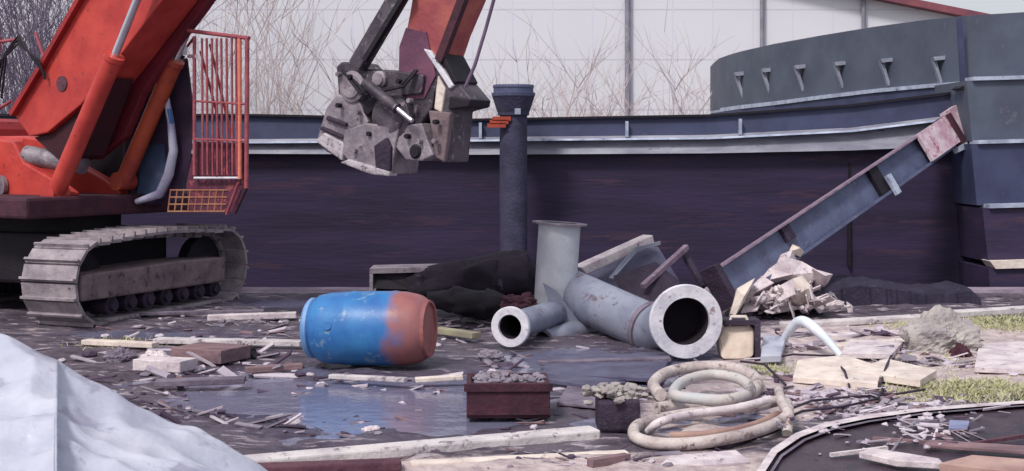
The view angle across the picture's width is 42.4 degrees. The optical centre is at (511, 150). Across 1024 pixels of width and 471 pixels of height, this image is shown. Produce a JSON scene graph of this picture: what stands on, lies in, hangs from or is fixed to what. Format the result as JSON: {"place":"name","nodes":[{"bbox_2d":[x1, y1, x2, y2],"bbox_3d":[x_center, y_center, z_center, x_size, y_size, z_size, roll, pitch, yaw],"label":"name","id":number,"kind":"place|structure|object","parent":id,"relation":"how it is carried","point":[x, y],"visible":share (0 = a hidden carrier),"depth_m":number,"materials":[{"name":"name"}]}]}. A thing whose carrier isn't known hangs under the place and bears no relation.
{"place":"outdoors","nodes":[
{"label":"outdoors","id":0,"kind":"place"},
{"bbox_2d":[0,0,54,113],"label":"bare tree","id":1,"kind":"object","parent":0,"point":[13,57],"visible":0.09,"depth_m":27.98,"materials":[{"name":"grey plant"}]},
{"bbox_2d":[0,0,70,113],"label":"bare tree","id":2,"kind":"object","parent":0,"point":[10,82],"visible":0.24,"depth_m":27.03,"materials":[{"name":"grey plant"}]},
{"bbox_2d":[0,0,71,113],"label":"bare tree","id":3,"kind":"object","parent":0,"point":[27,7],"visible":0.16,"depth_m":26.67,"materials":[{"name":"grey plant"}]},
{"bbox_2d":[0,0,204,101],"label":"bare tree","id":4,"kind":"object","parent":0,"point":[31,37],"visible":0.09,"depth_m":26.66,"materials":[{"name":"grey plant"}]},
{"bbox_2d":[0,0,209,112],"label":"bare tree","id":5,"kind":"object","parent":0,"point":[44,48],"visible":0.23,"depth_m":26.65,"materials":[{"name":"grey plant"}]},
{"bbox_2d":[0,0,216,108],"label":"bare tree","id":6,"kind":"object","parent":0,"point":[10,4],"visible":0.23,"depth_m":26.55,"materials":[{"name":"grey plant"}]},
{"bbox_2d":[0,0,250,113],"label":"bare tree","id":7,"kind":"object","parent":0,"point":[56,28],"visible":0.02,"depth_m":28.07,"materials":[{"name":"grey plant"}]},
{"bbox_2d":[0,0,280,108],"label":"bare tree","id":8,"kind":"object","parent":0,"point":[62,20],"visible":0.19,"depth_m":26.30,"materials":[{"name":"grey plant"}]},
{"bbox_2d":[187,0,299,113],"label":"bare tree","id":9,"kind":"object","parent":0,"point":[236,25],"visible":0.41,"depth_m":28.54,"materials":[{"name":"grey plant"}]},
{"bbox_2d":[187,0,334,114],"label":"bare tree","id":10,"kind":"object","parent":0,"point":[273,63],"visible":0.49,"depth_m":27.95,"materials":[{"name":"brown plant"}]},
{"bbox_2d":[199,0,356,113],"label":"bare tree","id":11,"kind":"object","parent":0,"point":[277,104],"visible":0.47,"depth_m":28.05,"materials":[{"name":"brown plant"}]},
{"bbox_2d":[187,0,391,114],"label":"bare tree","id":12,"kind":"object","parent":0,"point":[287,94],"visible":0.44,"depth_m":27.64,"materials":[{"name":"brown plant"}]},
{"bbox_2d":[259,0,398,114],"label":"bare shrub","id":13,"kind":"object","parent":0,"point":[332,59],"visible":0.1,"depth_m":28.21,"materials":[{"name":"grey plant"}]},
{"bbox_2d":[254,25,479,114],"bbox_3d":[-2.841,-0.538,27.060,4.500,4.096,3.506,0,0,0],"label":"bare shrub","id":14,"kind":"object","parent":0,"point":[287,102],"visible":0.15,"depth_m":26.36,"materials":[{"name":"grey plant"}]},
{"bbox_2d":[0,0,987,136],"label":"warehouse","id":15,"kind":"structure","parent":0,"point":[744,24],"depth_m":33.00,"materials":[{"name":"metal"}]},
{"bbox_2d":[0,293,1023,470],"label":"ground","id":16,"kind":"structure","parent":0,"point":[451,354],"depth_m":9.68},
{"bbox_2d":[81,339,158,347],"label":"board","id":17,"kind":"object","parent":16,"relation":"on","point":[126,343],"visible":0.95,"depth_m":10.68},
{"bbox_2d":[102,345,137,362],"bbox_3d":[-2.988,1.587,10.105,0.264,0.199,0.230,0,0,0],"label":"stone","id":18,"kind":"object","parent":16,"relation":"on","point":[119,354],"visible":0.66,"depth_m":10.03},
{"bbox_2d":[0,333,266,470],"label":"tarpaulin","id":19,"kind":"object","parent":16,"relation":"on","point":[56,415],"visible":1,"depth_m":5.72,"materials":[{"name":"plastic"}]},
{"bbox_2d":[139,350,170,357],"bbox_3d":[-2.668,1.594,9.898,0.278,0.205,0.227,0,0,0],"label":"stone","id":20,"kind":"object","parent":16,"relation":"on","point":[154,353],"visible":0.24,"depth_m":9.87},
{"bbox_2d":[133,356,196,372],"bbox_3d":[-2.511,1.545,9.561,0.422,0.090,0.200,0,0,23],"label":"board","id":21,"kind":"object","parent":16,"relation":"on","point":[173,364],"visible":0.94,"depth_m":9.49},
{"bbox_2d":[114,309,264,315],"bbox_3d":[-3.256,1.570,12.780,1.693,0.040,0.100,0,0,-7],"label":"board","id":22,"kind":"object","parent":16,"relation":"on","point":[150,313],"visible":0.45,"depth_m":12.77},
{"bbox_2d":[154,376,245,386],"bbox_3d":[-2.111,1.565,8.961,0.598,0.050,0.120,0,0,-5],"label":"board","id":23,"kind":"object","parent":16,"relation":"on","point":[198,381],"visible":1,"depth_m":8.91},
{"bbox_2d":[171,342,249,363],"bbox_3d":[-2.286,1.535,10.031,0.488,0.110,0.340,0,0,28],"label":"board","id":24,"kind":"object","parent":16,"relation":"on","point":[218,353],"visible":0.86,"depth_m":9.92,"materials":[{"name":"brown wood"}]},
{"bbox_2d":[153,337,301,346],"bbox_3d":[-2.325,1.565,10.821,1.268,0.050,0.120,0,0,10],"label":"board","id":25,"kind":"object","parent":16,"relation":"on","point":[250,342],"visible":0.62,"depth_m":10.78,"materials":[{"name":"wood"}]},
{"bbox_2d":[0,0,494,327],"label":"excavator","id":26,"kind":"object","parent":16,"relation":"on","point":[98,134],"visible":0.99,"depth_m":12.61,"materials":[{"name":"metal"}]},
{"bbox_2d":[207,311,295,320],"bbox_3d":[-2.447,1.560,12.445,0.821,0.060,0.120,0,0,-9],"label":"board","id":27,"kind":"object","parent":16,"relation":"on","point":[252,316],"visible":1,"depth_m":12.40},
{"bbox_2d":[245,362,302,372],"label":"board","id":28,"kind":"object","parent":16,"relation":"on","point":[268,368],"visible":1,"depth_m":9.48,"materials":[{"name":"brown wood"}]},
{"bbox_2d":[258,458,401,470],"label":"timber","id":29,"kind":"object","parent":16,"relation":"on","point":[385,464],"visible":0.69,"depth_m":6.57,"materials":[{"name":"wood"}]},
{"bbox_2d":[328,373,406,382],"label":"board","id":30,"kind":"object","parent":16,"relation":"on","point":[368,378],"visible":1,"depth_m":9.09,"materials":[{"name":"wood"}]},
{"bbox_2d":[300,291,437,366],"bbox_3d":[-1.059,1.318,9.811,0.946,0.563,0.558,0,0,12],"label":"drum","id":31,"kind":"object","parent":16,"relation":"on","point":[381,328],"visible":1,"depth_m":9.60,"materials":[{"name":"plastic"}]},
{"bbox_2d":[369,263,438,289],"bbox_3d":[-0.555,1.330,12.953,1.780,0.427,0.582,0,0,-17],"label":"black girder","id":32,"kind":"object","parent":16,"relation":"on","point":[391,276],"visible":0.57,"depth_m":12.61,"materials":[{"name":"metal"}]},
{"bbox_2d":[244,426,599,462],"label":"timber","id":33,"kind":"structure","parent":16,"relation":"on","point":[403,449],"depth_m":6.95,"materials":[{"name":"wood"}]},
{"bbox_2d":[415,374,462,382],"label":"board","id":34,"kind":"object","parent":16,"relation":"on","point":[439,378],"visible":1,"depth_m":9.07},
{"bbox_2d":[74,299,816,445],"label":"puddles","id":35,"kind":"object","parent":16,"relation":"on","point":[333,404],"depth_m":8.60,"materials":[{"name":"grey liquid"}]},
{"bbox_2d":[543,353,669,381],"bbox_3d":[0.656,1.585,9.705,0.940,0.030,1.046,0,0,10],"label":"panel","id":36,"kind":"object","parent":35,"relation":"on","point":[641,371],"visible":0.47,"depth_m":9.56,"materials":[{"name":"metal"}]},
{"bbox_2d":[537,356,670,365],"bbox_3d":[0.689,1.570,9.857,1.000,0.040,0.090,0,0,-7],"label":"board","id":37,"kind":"object","parent":36,"relation":"on","point":[627,359],"visible":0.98,"depth_m":9.83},
{"bbox_2d":[376,250,535,297],"bbox_3d":[-0.476,1.249,12.781,1.688,0.598,0.686,0,0,15],"label":"rubber sheeting","id":38,"kind":"object","parent":16,"relation":"on","point":[506,273],"visible":0.52,"depth_m":12.48,"materials":[{"name":"rubber"}]},
{"bbox_2d":[438,327,480,338],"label":"board","id":39,"kind":"object","parent":16,"relation":"on","point":[458,333],"visible":0.76,"depth_m":11.23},
{"bbox_2d":[427,286,505,319],"bbox_3d":[-0.381,1.400,12.152,0.917,0.306,0.318,0,0,20],"label":"rubber sheeting","id":40,"kind":"object","parent":16,"relation":"on","point":[477,304],"visible":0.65,"depth_m":12.04,"materials":[{"name":"black rubber"}]},
{"bbox_2d":[477,349,505,361],"bbox_3d":[-0.159,1.592,10.199,0.233,0.119,0.188,0,0,0],"label":"stone","id":41,"kind":"object","parent":16,"relation":"on","point":[493,355],"visible":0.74,"depth_m":10.15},
{"bbox_2d":[464,373,552,417],"bbox_3d":[-0.021,1.495,8.071,0.530,0.210,0.400,0,0,0],"label":"iron box","id":42,"kind":"object","parent":16,"relation":"on","point":[512,400],"visible":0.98,"depth_m":7.89,"materials":[{"name":"metal"}]},
{"bbox_2d":[472,371,546,382],"bbox_3d":[-0.032,1.435,8.075,0.493,0.145,0.332,0,0,0],"label":"rubble","id":43,"kind":"object","parent":42,"relation":"in","point":[484,377],"visible":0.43,"depth_m":8.04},
{"bbox_2d":[410,450,628,467],"bbox_3d":[0.046,1.590,6.815,1.146,0.030,0.070,0,0,-12],"label":"timber","id":44,"kind":"object","parent":16,"relation":"on","point":[419,463],"visible":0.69,"depth_m":6.78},
{"bbox_2d":[491,301,566,346],"bbox_3d":[0.196,1.430,11.236,0.330,0.330,1.157,0,0,22],"label":"flanged pipe","id":45,"kind":"object","parent":16,"relation":"on","point":[511,326],"visible":0.98,"depth_m":10.90,"materials":[{"name":"grey paint"}]},
{"bbox_2d":[499,292,537,308],"bbox_3d":[0.111,1.399,11.894,0.453,0.253,0.354,0,0,0],"label":"scrap lump","id":46,"kind":"object","parent":45,"relation":"on","point":[525,300],"visible":0.44,"depth_m":11.81,"materials":[{"name":"metal"}]},
{"bbox_2d":[58,306,1017,468],"bbox_3d":[0.023,1.603,10.323,8.891,0.295,7.440,0,0,0],"label":"rubble","id":47,"kind":"object","parent":16,"relation":"on","point":[815,390],"visible":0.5,"depth_m":8.70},
{"bbox_2d":[96,326,984,460],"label":"wood splinters","id":48,"kind":"object","parent":16,"relation":"on","point":[784,378],"visible":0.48,"depth_m":8.30,"materials":[{"name":"wood"}]},
{"bbox_2d":[61,310,1023,404],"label":"grass","id":49,"kind":"structure","parent":16,"relation":"on","point":[968,385],"depth_m":8.92,"materials":[{"name":"plant"}]},
{"bbox_2d":[532,220,586,323],"bbox_3d":[0.430,1.123,11.900,0.500,0.978,0.500,0,0,0],"label":"upright pipe","id":50,"kind":"object","parent":16,"relation":"on","point":[558,242],"visible":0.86,"depth_m":11.73,"materials":[{"name":"metal"}]},
{"bbox_2d":[533,320,597,337],"bbox_3d":[0.497,1.616,11.588,0.240,0.282,0.763,0,0,39],"label":"sheet","id":51,"kind":"object","parent":16,"relation":"on","point":[572,328],"visible":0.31,"depth_m":11.48,"materials":[{"name":"grey paint"}]},
{"bbox_2d":[557,386,650,408],"bbox_3d":[0.454,1.590,8.615,0.678,0.020,0.713,0,0,38],"label":"panel","id":52,"kind":"object","parent":16,"relation":"on","point":[571,396],"visible":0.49,"depth_m":8.42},
{"bbox_2d":[548,373,626,387],"bbox_3d":[0.476,1.570,8.976,0.280,0.040,0.579,0,0,-43],"label":"board","id":53,"kind":"object","parent":52,"relation":"on","point":[572,380],"visible":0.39,"depth_m":8.95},
{"bbox_2d":[587,452,630,467],"bbox_3d":[0.490,1.570,6.676,0.240,0.050,0.050,0,0,-33],"label":"stick","id":54,"kind":"object","parent":16,"relation":"on","point":[602,461],"visible":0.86,"depth_m":6.65,"materials":[{"name":"brown wood"}]},
{"bbox_2d":[581,382,653,431],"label":"tub of stones","id":55,"kind":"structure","parent":16,"relation":"on","point":[617,406],"depth_m":7.49,"materials":[{"name":"stone"}]},
{"bbox_2d":[587,247,678,301],"bbox_3d":[1.175,1.226,12.915,0.919,0.515,0.828,0,0,0],"label":"steel sheet","id":56,"kind":"object","parent":16,"relation":"on","point":[644,257],"visible":0.18,"depth_m":13.09,"materials":[{"name":"metal"}]},
{"bbox_2d":[578,235,653,273],"bbox_3d":[0.999,1.014,12.900,0.969,0.347,0.140,0,0,-39],"label":"plank","id":57,"kind":"object","parent":56,"relation":"on","point":[603,259],"visible":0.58,"depth_m":12.83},
{"bbox_2d":[609,241,660,278],"bbox_3d":[1.143,1.050,12.767,0.681,0.328,0.179,0,0,-39],"label":"rod","id":58,"kind":"object","parent":56,"relation":"on","point":[629,256],"visible":1,"depth_m":12.84,"materials":[{"name":"grey paint"}]},
{"bbox_2d":[563,267,721,358],"bbox_3d":[1.003,1.370,11.112,0.672,0.681,2.190,0,0,-23],"label":"flanged pipe","id":59,"kind":"object","parent":16,"relation":"on","point":[683,321],"visible":0.84,"depth_m":10.48,"materials":[{"name":"metal"}]},
{"bbox_2d":[613,262,678,300],"bbox_3d":[1.262,1.223,12.365,0.617,0.339,0.326,0,0,0],"label":"steel sheet","id":60,"kind":"object","parent":16,"relation":"on","point":[630,281],"visible":0.64,"depth_m":12.37,"materials":[{"name":"metal"}]},
{"bbox_2d":[640,245,688,288],"bbox_3d":[1.449,1.094,12.500,0.050,0.365,0.787,0,0,39],"label":"metal strip","id":61,"kind":"object","parent":60,"relation":"on","point":[662,268],"visible":1,"depth_m":12.46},
{"bbox_2d":[647,361,762,413],"bbox_3d":[1.262,1.544,8.648,0.848,0.110,1.519,0,0,0],"label":"hose","id":62,"kind":"object","parent":16,"relation":"on","point":[657,391],"visible":0.68,"depth_m":8.95,"materials":[{"name":"rubber"}]},
{"bbox_2d":[668,369,755,405],"bbox_3d":[1.265,1.479,8.264,0.520,0.088,1.001,0,0,17],"label":"hose","id":63,"kind":"object","parent":62,"relation":"on","point":[678,385],"visible":0.99,"depth_m":8.03,"materials":[{"name":"white plastic"}]},
{"bbox_2d":[662,450,749,465],"bbox_3d":[0.949,1.587,6.772,0.546,0.025,0.220,0,0,-17],"label":"panel","id":64,"kind":"object","parent":16,"relation":"on","point":[727,458],"visible":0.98,"depth_m":6.77,"materials":[{"name":"wood"}]},
{"bbox_2d":[628,396,793,449],"bbox_3d":[1.209,1.535,7.477,1.344,0.098,0.730,0,0,-26],"label":"hose","id":65,"kind":"object","parent":16,"relation":"on","point":[635,428],"visible":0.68,"depth_m":7.10,"materials":[{"name":"rubber"}]},
{"bbox_2d":[670,411,780,437],"bbox_3d":[1.256,1.555,7.423,0.904,0.058,0.189,0,0,-38],"label":"hose","id":66,"kind":"object","parent":16,"relation":"on","point":[677,434],"visible":0.59,"depth_m":7.23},
{"bbox_2d":[645,396,772,434],"bbox_3d":[1.137,1.498,7.439,0.884,0.144,0.140,0,0,-29],"label":"hose","id":67,"kind":"object","parent":66,"relation":"on","point":[652,427],"visible":0.98,"depth_m":7.39,"materials":[{"name":"rubber"}]},
{"bbox_2d":[716,315,760,359],"bbox_3d":[1.768,1.452,10.350,0.322,0.339,0.300,0,0,0],"label":"canister","id":68,"kind":"object","parent":16,"relation":"on","point":[739,338],"visible":0.93,"depth_m":10.25,"materials":[{"name":"beige plastic"}]},
{"bbox_2d":[703,428,781,448],"bbox_3d":[1.153,1.580,7.261,0.917,0.044,0.389,0,0,-17],"label":"hose","id":69,"kind":"object","parent":16,"relation":"on","point":[728,446],"visible":0.23,"depth_m":7.10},
{"bbox_2d":[740,360,786,385],"bbox_3d":[1.775,1.540,9.351,0.029,0.076,1.003,0,0,-7],"label":"wire","id":70,"kind":"object","parent":16,"relation":"on","point":[772,372],"visible":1,"depth_m":9.22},
{"bbox_2d":[761,334,784,362],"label":"panel","id":71,"kind":"object","parent":16,"relation":"on","point":[773,346],"visible":0.84,"depth_m":10.14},
{"bbox_2d":[774,385,793,435],"bbox_3d":[1.638,1.528,8.025,0.089,0.153,1.351,0,0,9],"label":"hose piece","id":72,"kind":"object","parent":16,"relation":"on","point":[783,405],"visible":0.91,"depth_m":7.55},
{"bbox_2d":[721,279,852,318],"bbox_3d":[2.574,1.427,12.787,1.641,0.445,0.972,0,0,0],"label":"rubble pile","id":73,"kind":"object","parent":16,"relation":"on","point":[777,297],"visible":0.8,"depth_m":12.47,"materials":[{"name":"concrete"}]},
{"bbox_2d":[729,278,754,316],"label":"broken panel","id":74,"kind":"object","parent":73,"relation":"on","point":[742,292],"visible":0.89,"depth_m":12.24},
{"bbox_2d":[738,276,773,314],"bbox_3d":[2.314,1.395,12.650,0.367,0.399,0.412,0,0,0],"label":"broken panel","id":75,"kind":"object","parent":73,"relation":"on","point":[761,284],"visible":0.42,"depth_m":12.52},
{"bbox_2d":[763,257,814,283],"bbox_3d":[2.725,1.248,13.056,0.632,0.424,0.437,0,0,10],"label":"broken panel","id":76,"kind":"object","parent":73,"relation":"on","point":[787,268],"visible":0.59,"depth_m":12.89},
{"bbox_2d":[790,276,812,305],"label":"broken panel","id":77,"kind":"object","parent":73,"relation":"on","point":[802,283],"visible":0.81,"depth_m":12.52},
{"bbox_2d":[812,269,832,287],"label":"broken panel","id":78,"kind":"object","parent":73,"relation":"on","point":[822,278],"visible":0.83,"depth_m":12.83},
{"bbox_2d":[699,105,969,310],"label":"leaning beam","id":79,"kind":"structure","parent":73,"relation":"on","point":[819,221],"depth_m":14.15,"materials":[{"name":"metal"}]},
{"bbox_2d":[681,252,705,288],"bbox_3d":[1.740,1.136,12.750,0.060,0.370,0.374,0,0,-29],"label":"metal strip","id":80,"kind":"object","parent":79,"relation":"on","point":[693,270],"visible":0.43,"depth_m":12.71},
{"bbox_2d":[752,280,822,315],"bbox_3d":[2.617,1.472,13.012,0.854,0.451,0.632,0,0,0],"label":"scrap lump","id":81,"kind":"object","parent":16,"relation":"on","point":[816,294],"visible":0.11,"depth_m":12.88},
{"bbox_2d":[754,353,835,361],"bbox_3d":[2.247,1.560,10.043,0.922,0.034,0.086,0,0,-17],"label":"cable","id":82,"kind":"object","parent":16,"relation":"on","point":[755,360],"visible":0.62,"depth_m":10.06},
{"bbox_2d":[780,316,841,355],"bbox_3d":[2.297,1.445,10.292,0.085,0.306,0.728,0,0,-30],"label":"bent duct","id":83,"kind":"object","parent":16,"relation":"on","point":[812,327],"visible":0.89,"depth_m":10.21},
{"bbox_2d":[793,355,881,388],"bbox_3d":[2.293,1.545,9.308,0.601,0.070,0.988,0,0,19],"label":"panel","id":84,"kind":"object","parent":16,"relation":"on","point":[825,370],"visible":0.88,"depth_m":9.10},
{"bbox_2d":[794,385,884,415],"bbox_3d":[2.105,1.560,8.190,0.214,0.034,1.401,0,0,39],"label":"cable","id":85,"kind":"object","parent":16,"relation":"on","point":[840,406],"visible":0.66,"depth_m":8.08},
{"bbox_2d":[779,314,920,327],"bbox_3d":[3.248,1.575,12.224,1.714,0.050,0.160,0,0,-21],"label":"edge strip","id":86,"kind":"object","parent":16,"relation":"on","point":[861,320],"visible":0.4,"depth_m":12.15,"materials":[{"name":"concrete"}]},
{"bbox_2d":[794,388,925,408],"bbox_3d":[2.182,1.560,8.354,1.259,0.034,0.165,0,0,-28],"label":"cable","id":87,"kind":"object","parent":16,"relation":"on","point":[845,397],"visible":0.81,"depth_m":8.41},
{"bbox_2d":[826,330,898,335],"bbox_3d":[3.110,1.585,11.439,1.031,0.030,0.160,0,0,-13],"label":"edge strip","id":88,"kind":"object","parent":16,"relation":"on","point":[842,333],"visible":0.14,"depth_m":11.34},
{"bbox_2d":[841,339,903,358],"bbox_3d":[2.810,1.550,10.292,0.422,0.040,0.786,0,0,19],"label":"panel","id":89,"kind":"object","parent":16,"relation":"on","point":[862,349],"visible":0.87,"depth_m":10.16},
{"bbox_2d":[757,400,1023,470],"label":"steel plate","id":90,"kind":"object","parent":16,"relation":"on","point":[800,450],"visible":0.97,"depth_m":7.00,"materials":[{"name":"metal"}]},
{"bbox_2d":[829,446,887,456],"bbox_3d":[1.736,1.505,6.611,0.332,0.028,0.020,0,0,-20],"label":"stick","id":91,"kind":"object","parent":90,"relation":"on","point":[844,453],"visible":0.86,"depth_m":6.59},
{"bbox_2d":[873,436,927,443],"bbox_3d":[2.042,1.505,6.853,0.335,0.028,0.020,0,0,28],"label":"stick","id":92,"kind":"object","parent":90,"relation":"on","point":[902,440],"visible":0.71,"depth_m":6.86,"materials":[{"name":"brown wood"}]},
{"bbox_2d":[859,448,941,468],"bbox_3d":[1.874,1.490,6.371,0.405,0.040,0.139,0,0,42],"label":"scrap plate","id":93,"kind":"object","parent":90,"relation":"on","point":[894,458],"visible":0.98,"depth_m":6.35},
{"bbox_2d":[949,420,969,431],"bbox_3d":[2.454,1.510,7.252,0.107,0.020,0.221,0,0,20],"label":"scrap plate","id":94,"kind":"object","parent":90,"relation":"on","point":[956,424],"visible":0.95,"depth_m":7.24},
{"bbox_2d":[923,440,1023,454],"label":"scrap plate","id":95,"kind":"object","parent":90,"relation":"on","point":[991,447],"visible":0.98,"depth_m":6.65,"materials":[{"name":"brown metal"}]},
{"bbox_2d":[939,455,1023,470],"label":"scrap plate","id":96,"kind":"object","parent":90,"relation":"on","point":[978,463],"visible":1,"depth_m":6.21,"materials":[{"name":"metal"}]},
{"bbox_2d":[973,434,1023,442],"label":"stick","id":97,"kind":"object","parent":90,"relation":"on","point":[1006,438],"visible":0.58,"depth_m":6.87,"materials":[{"name":"wood"}]},
{"bbox_2d":[850,359,936,386],"bbox_3d":[2.732,1.550,9.237,0.515,0.060,0.673,0,0,39],"label":"panel","id":98,"kind":"object","parent":16,"relation":"on","point":[899,372],"visible":0.8,"depth_m":9.10,"materials":[{"name":"wood"}]},
{"bbox_2d":[820,274,981,305],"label":"rubble heap","id":99,"kind":"structure","parent":16,"relation":"on","point":[858,291],"depth_m":13.68,"materials":[{"name":"gravel"}]},
{"bbox_2d":[898,304,980,353],"bbox_3d":[3.403,1.510,10.492,0.683,0.579,0.458,0,0,0],"label":"boulder","id":100,"kind":"object","parent":16,"relation":"on","point":[939,328],"visible":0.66,"depth_m":10.34,"materials":[{"name":"stone"}]},
{"bbox_2d":[949,342,972,357],"bbox_3d":[3.458,1.603,10.199,0.191,0.262,0.192,0,0,0],"label":"scrap lump","id":101,"kind":"object","parent":16,"relation":"on","point":[958,348],"visible":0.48,"depth_m":10.16,"materials":[{"name":"red metal"}]},
{"bbox_2d":[953,306,1023,317],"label":"edge strip","id":102,"kind":"object","parent":16,"relation":"on","point":[995,311],"visible":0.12,"depth_m":12.80,"materials":[{"name":"concrete"}]},
{"bbox_2d":[974,341,1023,373],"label":"panel","id":103,"kind":"object","parent":16,"relation":"on","point":[1004,357],"visible":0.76,"depth_m":9.79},
{"bbox_2d":[473,8,579,117],"bbox_3d":[-0.495,-0.844,29.048,3.592,4.706,3.266,0,0,23],"label":"bare shrub","id":104,"kind":"object","parent":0,"point":[528,78],"visible":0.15,"depth_m":29.27,"materials":[{"name":"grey plant"}]},
{"bbox_2d":[472,32,623,116],"bbox_3d":[0.325,-0.598,30.615,4.630,4.216,3.608,0,0,1],"label":"bare shrub","id":105,"kind":"object","parent":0,"point":[552,75],"visible":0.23,"depth_m":29.81,"materials":[{"name":"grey plant"}]},
{"bbox_2d":[471,13,633,136],"bbox_3d":[0.237,-0.762,27.802,4.605,4.542,2.798,0,0,10],"label":"bare shrub","id":106,"kind":"object","parent":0,"point":[566,72],"visible":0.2,"depth_m":27.99,"materials":[{"name":"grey plant"}]},
{"bbox_2d":[502,47,663,136],"bbox_3d":[1.125,-0.506,30.457,3.451,4.032,4.428,0,0,-26],"label":"bare shrub","id":107,"kind":"object","parent":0,"point":[592,95],"visible":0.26,"depth_m":30.16,"materials":[{"name":"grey plant"}]},
{"bbox_2d":[518,10,683,136],"bbox_3d":[1.734,-0.907,30.934,3.689,4.832,3.354,0,0,41],"label":"bare shrub","id":108,"kind":"object","parent":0,"point":[639,63],"visible":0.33,"depth_m":30.72,"materials":[{"name":"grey plant"}]},
{"bbox_2d":[530,7,730,136],"bbox_3d":[2.158,-0.686,26.511,4.451,4.390,2.705,0,0,14],"label":"bare shrub","id":109,"kind":"object","parent":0,"point":[648,111],"visible":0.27,"depth_m":26.63,"materials":[{"name":"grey plant"}]},
{"bbox_2d":[240,287,1023,292],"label":"quay edge","id":110,"kind":"object","parent":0,"point":[349,289],"depth_m":14.93,"materials":[{"name":"concrete"}]},
{"bbox_2d":[564,1,714,115],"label":"bare shrub","id":111,"kind":"object","parent":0,"point":[673,103],"visible":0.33,"depth_m":28.60,"materials":[{"name":"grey plant"}]},
{"bbox_2d":[581,53,709,135],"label":"bare shrub","id":112,"kind":"object","parent":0,"point":[650,91],"visible":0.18,"depth_m":30.44,"materials":[{"name":"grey plant"}]},
{"bbox_2d":[578,44,739,116],"bbox_3d":[3.139,-0.315,28.006,3.516,3.649,3.724,0,0,5],"label":"bare shrub","id":113,"kind":"object","parent":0,"point":[675,97],"visible":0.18,"depth_m":28.26,"materials":[{"name":"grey plant"}]},
{"bbox_2d":[923,0,1023,13],"label":"sky","id":114,"kind":"structure","parent":0,"point":[985,6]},
{"label":"water","id":115,"kind":"structure","parent":0,"visible":0},
{"bbox_2d":[487,84,534,251],"bbox_3d":[0.017,1.207,15.850,0.530,3.987,0.529,0,0,15],"label":"mooring pile","id":116,"kind":"object","parent":115,"relation":"in","point":[513,103],"visible":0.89,"depth_m":15.70,"materials":[{"name":"blue paint"}]},
{"bbox_2d":[0,12,1023,286],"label":"barge","id":117,"kind":"object","parent":115,"relation":"on","point":[312,212],"visible":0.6,"depth_m":16.54,"materials":[{"name":"paint"}]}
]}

